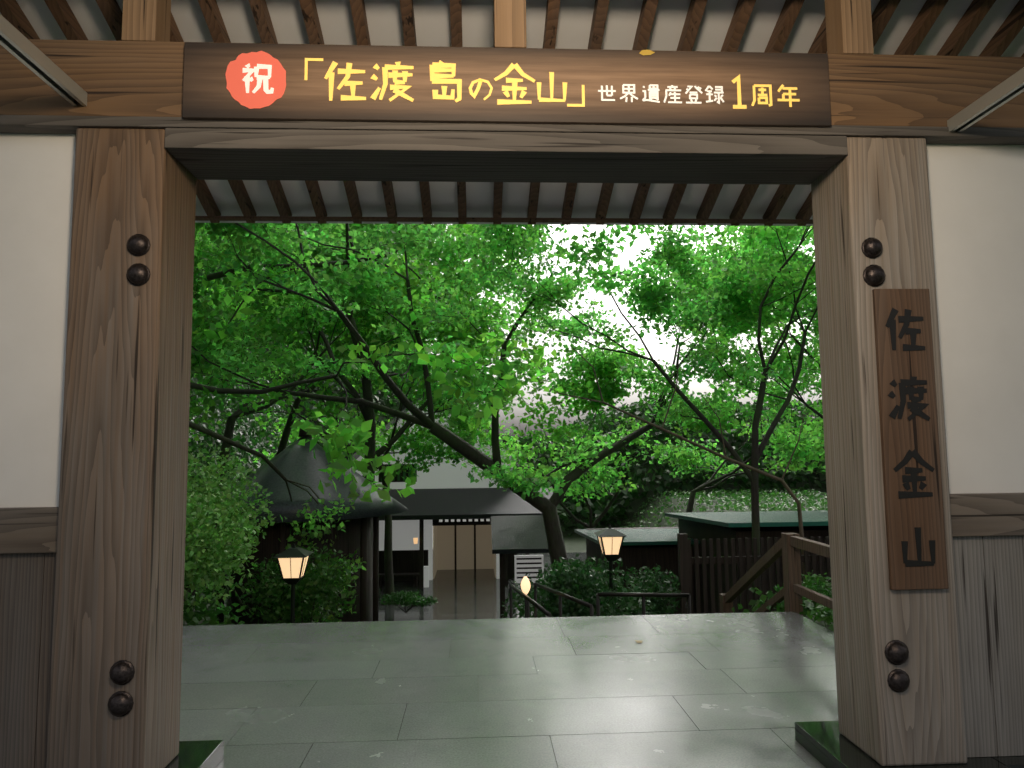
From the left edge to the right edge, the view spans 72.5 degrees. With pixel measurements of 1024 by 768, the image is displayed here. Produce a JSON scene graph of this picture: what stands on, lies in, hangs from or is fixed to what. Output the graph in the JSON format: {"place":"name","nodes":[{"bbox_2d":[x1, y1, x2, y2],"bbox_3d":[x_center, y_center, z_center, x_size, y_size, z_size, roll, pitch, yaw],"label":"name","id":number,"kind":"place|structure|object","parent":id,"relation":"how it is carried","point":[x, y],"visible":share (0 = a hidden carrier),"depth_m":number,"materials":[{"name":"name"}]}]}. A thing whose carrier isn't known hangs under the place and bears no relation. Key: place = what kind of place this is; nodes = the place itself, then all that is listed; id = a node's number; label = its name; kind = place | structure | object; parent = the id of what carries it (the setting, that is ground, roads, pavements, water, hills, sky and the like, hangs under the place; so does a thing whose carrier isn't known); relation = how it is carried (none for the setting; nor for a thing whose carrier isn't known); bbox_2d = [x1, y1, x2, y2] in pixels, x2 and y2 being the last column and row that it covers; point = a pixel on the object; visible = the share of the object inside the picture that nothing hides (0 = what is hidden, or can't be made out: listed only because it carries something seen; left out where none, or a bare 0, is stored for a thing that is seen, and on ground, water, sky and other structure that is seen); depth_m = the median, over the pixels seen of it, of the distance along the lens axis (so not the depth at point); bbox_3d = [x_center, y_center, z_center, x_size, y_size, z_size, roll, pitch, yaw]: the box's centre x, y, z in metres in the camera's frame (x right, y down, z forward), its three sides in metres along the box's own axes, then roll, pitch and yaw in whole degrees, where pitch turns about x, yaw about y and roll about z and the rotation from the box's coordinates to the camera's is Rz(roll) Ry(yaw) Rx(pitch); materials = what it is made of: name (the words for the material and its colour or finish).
{"place":"outdoors","nodes":[
{"label":"outdoors","id":0,"kind":"place"},
{"bbox_2d":[0,553,55,767],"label":"wood paneling","id":1,"kind":"structure","parent":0,"point":[27,586],"depth_m":2.97,"materials":[{"name":"brown wood"}]},
{"bbox_2d":[46,128,196,767],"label":"gate post","id":2,"kind":"object","parent":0,"point":[120,569],"visible":0.85,"depth_m":3.04,"materials":[{"name":"brown wood"}]},
{"bbox_2d":[0,507,58,553],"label":"wall rail","id":3,"kind":"object","parent":2,"relation":"attached to","point":[28,529],"depth_m":2.99,"materials":[{"name":"brown wood"}]},
{"bbox_2d":[108,234,150,716],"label":"pillar studs","id":4,"kind":"object","parent":2,"relation":"attached to","point":[121,703],"visible":1,"depth_m":2.92,"materials":[{"name":"black metal"}]},
{"bbox_2d":[0,115,1023,184],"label":"gate lintel","id":5,"kind":"structure","parent":2,"relation":"on","point":[361,151],"depth_m":3.27,"materials":[{"name":"brown wood"}]},
{"bbox_2d":[0,39,1023,127],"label":"crossbeam","id":6,"kind":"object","parent":5,"relation":"on","point":[129,78],"depth_m":3.31,"materials":[{"name":"brown wood"}]},
{"bbox_2d":[121,0,873,53],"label":"roof struts","id":7,"kind":"object","parent":6,"relation":"on","point":[849,27],"visible":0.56,"depth_m":3.28,"materials":[{"name":"brown wood"}]},
{"bbox_2d":[185,223,609,623],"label":"bank trees","id":8,"kind":"object","parent":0,"point":[226,298],"depth_m":14.94,"materials":[{"name":"green plant"}]},
{"bbox_2d":[191,223,796,568],"bbox_3d":[-2.153,-0.954,14.119,16.455,14.693,11.541,0,-5,-3],"label":"maple","id":9,"kind":"object","parent":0,"point":[646,299],"depth_m":12.49,"materials":[{"name":"green plant"}]},
{"bbox_2d":[179,612,837,767],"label":"plaza paving","id":10,"kind":"structure","parent":0,"point":[729,690],"depth_m":4.30,"materials":[{"name":"stone"}]},
{"bbox_2d":[165,740,223,767],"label":"pillar base","id":11,"kind":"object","parent":10,"relation":"on","point":[202,754],"depth_m":3.27,"materials":[{"name":"green stone"}]},
{"bbox_2d":[795,721,1007,767],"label":"pillar base","id":12,"kind":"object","parent":10,"relation":"on","point":[826,744],"depth_m":3.24,"materials":[{"name":"green stone"}]},
{"bbox_2d":[811,137,966,765],"bbox_3d":[1.787,0.266,3.371,0.394,2.860,0.372,0,-5,-3],"label":"gate post","id":13,"kind":"object","parent":12,"relation":"on","point":[865,188],"visible":0.86,"depth_m":3.25,"materials":[{"name":"brown wood"}]},
{"bbox_2d":[861,238,909,691],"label":"pillar studs","id":14,"kind":"object","parent":13,"relation":"attached to","point":[896,652],"visible":1,"depth_m":3.09,"materials":[{"name":"black metal"}]},
{"bbox_3d":[-0.014,-2.213,3.582,14.400,1.574,3.720,0,-5,-3],"label":"gate","id":15,"kind":"object","parent":10,"relation":"on","visible":0},
{"bbox_2d":[0,134,75,507],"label":"wall panel","id":16,"kind":"object","parent":15,"relation":"attached to","point":[36,187],"depth_m":3.12,"materials":[{"name":"beige paint"}]},
{"bbox_2d":[182,42,831,126],"bbox_3d":[0.009,-1.377,3.226,2.980,0.355,0.030,0,-5,-3],"label":"gate banner","id":17,"kind":"object","parent":15,"relation":"attached to","point":[207,95],"visible":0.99,"depth_m":3.21,"materials":[{"name":"brown wood"}]},
{"bbox_2d":[225,50,799,108],"bbox_3d":[0.028,-1.401,3.209,2.642,0.314,0.004,0,-5,-3],"label":"sign lettering","id":18,"kind":"object","parent":17,"relation":"attached to","point":[255,79],"visible":1,"depth_m":3.18},
{"bbox_2d":[872,289,948,589],"bbox_3d":[1.809,0.238,3.174,0.260,1.360,0.024,0,-5,-3],"label":"wooden signboard","id":19,"kind":"object","parent":15,"relation":"attached to","point":[900,438],"visible":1,"depth_m":3.16,"materials":[{"name":"brown wood"}]},
{"bbox_2d":[926,144,1023,493],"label":"wall panel","id":20,"kind":"object","parent":15,"relation":"attached to","point":[976,192],"depth_m":3.34,"materials":[{"name":"beige paint"}]},
{"bbox_2d":[183,443,833,629],"bbox_3d":[-2.556,3.475,11.872,8.393,4.906,17.809,2,-6,-24],"label":"shrub","id":21,"kind":"object","parent":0,"point":[208,505],"depth_m":9.17,"materials":[{"name":"green plant"}]},
{"bbox_2d":[189,236,832,629],"bbox_3d":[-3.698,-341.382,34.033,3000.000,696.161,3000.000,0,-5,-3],"label":"terrain","id":22,"kind":"structure","parent":0,"point":[575,542],"depth_m":39.36,"materials":[{"name":"green plant"}]},
{"bbox_2d":[273,544,313,622],"bbox_3d":[-3.050,3.496,9.687,0.464,2.510,0.464,0,-5,-3],"label":"lantern","id":23,"kind":"object","parent":22,"relation":"on","point":[292,561],"visible":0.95,"depth_m":9.64,"materials":[{"name":"grey metal"}]},
{"bbox_2d":[216,428,407,624],"bbox_3d":[-4.097,2.963,13.704,4.100,4.260,4.100,0,-5,-3],"label":"thatched shelter","id":24,"kind":"object","parent":22,"relation":"on","point":[295,462],"visible":0.49,"depth_m":12.77,"materials":[{"name":"grey wood"}]},
{"bbox_2d":[345,381,552,587],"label":"ticket office","id":25,"kind":"structure","parent":22,"relation":"on","point":[443,522],"depth_m":26.56,"materials":[{"name":"white paint"}]},
{"bbox_2d":[378,552,585,621],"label":"yard paving","id":26,"kind":"structure","parent":22,"relation":"on","point":[477,591],"depth_m":23.62,"materials":[{"name":"grey stone"}]},
{"bbox_2d":[491,515,562,617],"bbox_3d":[0.372,4.869,16.669,1.700,3.300,1.200,0,-5,-3],"label":"small kiosk","id":27,"kind":"object","parent":26,"relation":"on","point":[518,534],"visible":0.73,"depth_m":16.75,"materials":[{"name":"tile"}]},
{"bbox_2d":[183,224,833,631],"bbox_3d":[0.860,-12.171,35.809,85.473,40.881,61.826,0,-5,-3],"label":"background foliage","id":28,"kind":"object","parent":22,"relation":"on","point":[195,614],"visible":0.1,"depth_m":39.00,"materials":[{"name":"green plant"}]},
{"bbox_2d":[521,576,529,617],"bbox_3d":[-0.610,2.833,7.373,1.875,1.360,0.991,0,-5,-6],"label":"paper lamp and footlights","id":29,"kind":"object","parent":22,"relation":"on","point":[525,584],"visible":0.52,"depth_m":7.91,"materials":[{"name":"beige paper"}]},
{"bbox_2d":[378,225,825,527],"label":"trees","id":30,"kind":"object","parent":22,"relation":"on","point":[599,362],"depth_m":17.86,"materials":[{"name":"green plant"}]},
{"bbox_2d":[594,525,625,615],"bbox_3d":[1.423,3.374,9.921,0.415,2.698,0.415,0,-5,-3],"label":"lantern","id":31,"kind":"object","parent":22,"relation":"on","point":[610,539],"visible":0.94,"depth_m":9.90,"materials":[{"name":"grey metal"}]},
{"bbox_2d":[556,345,804,583],"bbox_3d":[2.618,1.221,10.482,3.918,3.605,0.146,0,-5,-7],"label":"arching bough","id":32,"kind":"object","parent":22,"relation":"on","point":[793,496],"visible":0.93,"depth_m":10.57,"materials":[{"name":"brown plant"}]},
{"bbox_2d":[574,510,828,615],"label":"green roof sheds","id":33,"kind":"object","parent":22,"relation":"on","point":[650,548],"visible":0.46,"depth_m":14.05,"materials":[{"name":"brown wood"}]},
{"bbox_2d":[677,533,830,613],"bbox_3d":[4.780,3.608,10.298,4.620,2.834,0.120,0,-5,-3],"label":"slat fence","id":34,"kind":"object","parent":22,"relation":"on","point":[686,560],"visible":0.16,"depth_m":10.27,"materials":[{"name":"brown wood"}]},
{"bbox_2d":[0,0,1023,225],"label":"rafters","id":35,"kind":"object","parent":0,"point":[967,25],"visible":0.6,"depth_m":3.91,"materials":[{"name":"brown wood"}]},
{"bbox_2d":[0,0,1023,225],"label":"gate roof boards","id":36,"kind":"object","parent":35,"relation":"on","point":[432,22],"depth_m":3.95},
{"bbox_2d":[0,14,1023,131],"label":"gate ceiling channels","id":37,"kind":"object","parent":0,"point":[22,48],"visible":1,"depth_m":2.95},
{"bbox_2d":[364,224,821,436],"label":"sky","id":38,"kind":"structure","parent":0,"point":[664,352],"materials":[{"name":"white"}]},
{"bbox_2d":[408,224,818,611],"bbox_3d":[3.628,-0.058,10.986,10.816,11.414,8.789,0,-5,-3],"label":"maple","id":39,"kind":"object","parent":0,"point":[500,232],"depth_m":11.93,"materials":[{"name":"green plant"}]},
{"bbox_2d":[719,533,832,615],"bbox_3d":[2.623,2.711,6.301,0.200,2.680,4.160,0,-5,-3],"label":"wooden railing","id":40,"kind":"object","parent":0,"point":[788,547],"visible":0.39,"depth_m":6.37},
{"bbox_2d":[885,308,934,566],"bbox_3d":[1.808,0.231,3.159,0.200,1.170,0.002,0,-5,-3],"label":"name board lettering","id":41,"kind":"object","parent":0,"point":[910,390],"visible":1,"depth_m":3.17},
{"bbox_2d":[950,493,1023,536],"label":"wall rail","id":42,"kind":"object","parent":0,"point":[987,514],"depth_m":3.21,"materials":[{"name":"brown wood"}]},
{"bbox_2d":[992,755,1023,767],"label":"gate wall base","id":43,"kind":"object","parent":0,"point":[1013,761],"visible":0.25,"depth_m":3.10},
{"bbox_2d":[952,535,1023,756],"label":"wood paneling","id":44,"kind":"structure","parent":43,"relation":"on","point":[989,576],"depth_m":3.18,"materials":[{"name":"grey wood"}]},
{"bbox_3d":[-0.283,4.415,8.938,5.320,3.825,5.998,0,-5,-3],"label":"stairs leading down","id":45,"kind":"object","parent":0,"visible":0},
{"bbox_2d":[509,582,690,617],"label":"stair handrails","id":46,"kind":"object","parent":45,"relation":"on","point":[687,596],"visible":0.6,"depth_m":7.21,"materials":[{"name":"black metal"}]}
]}

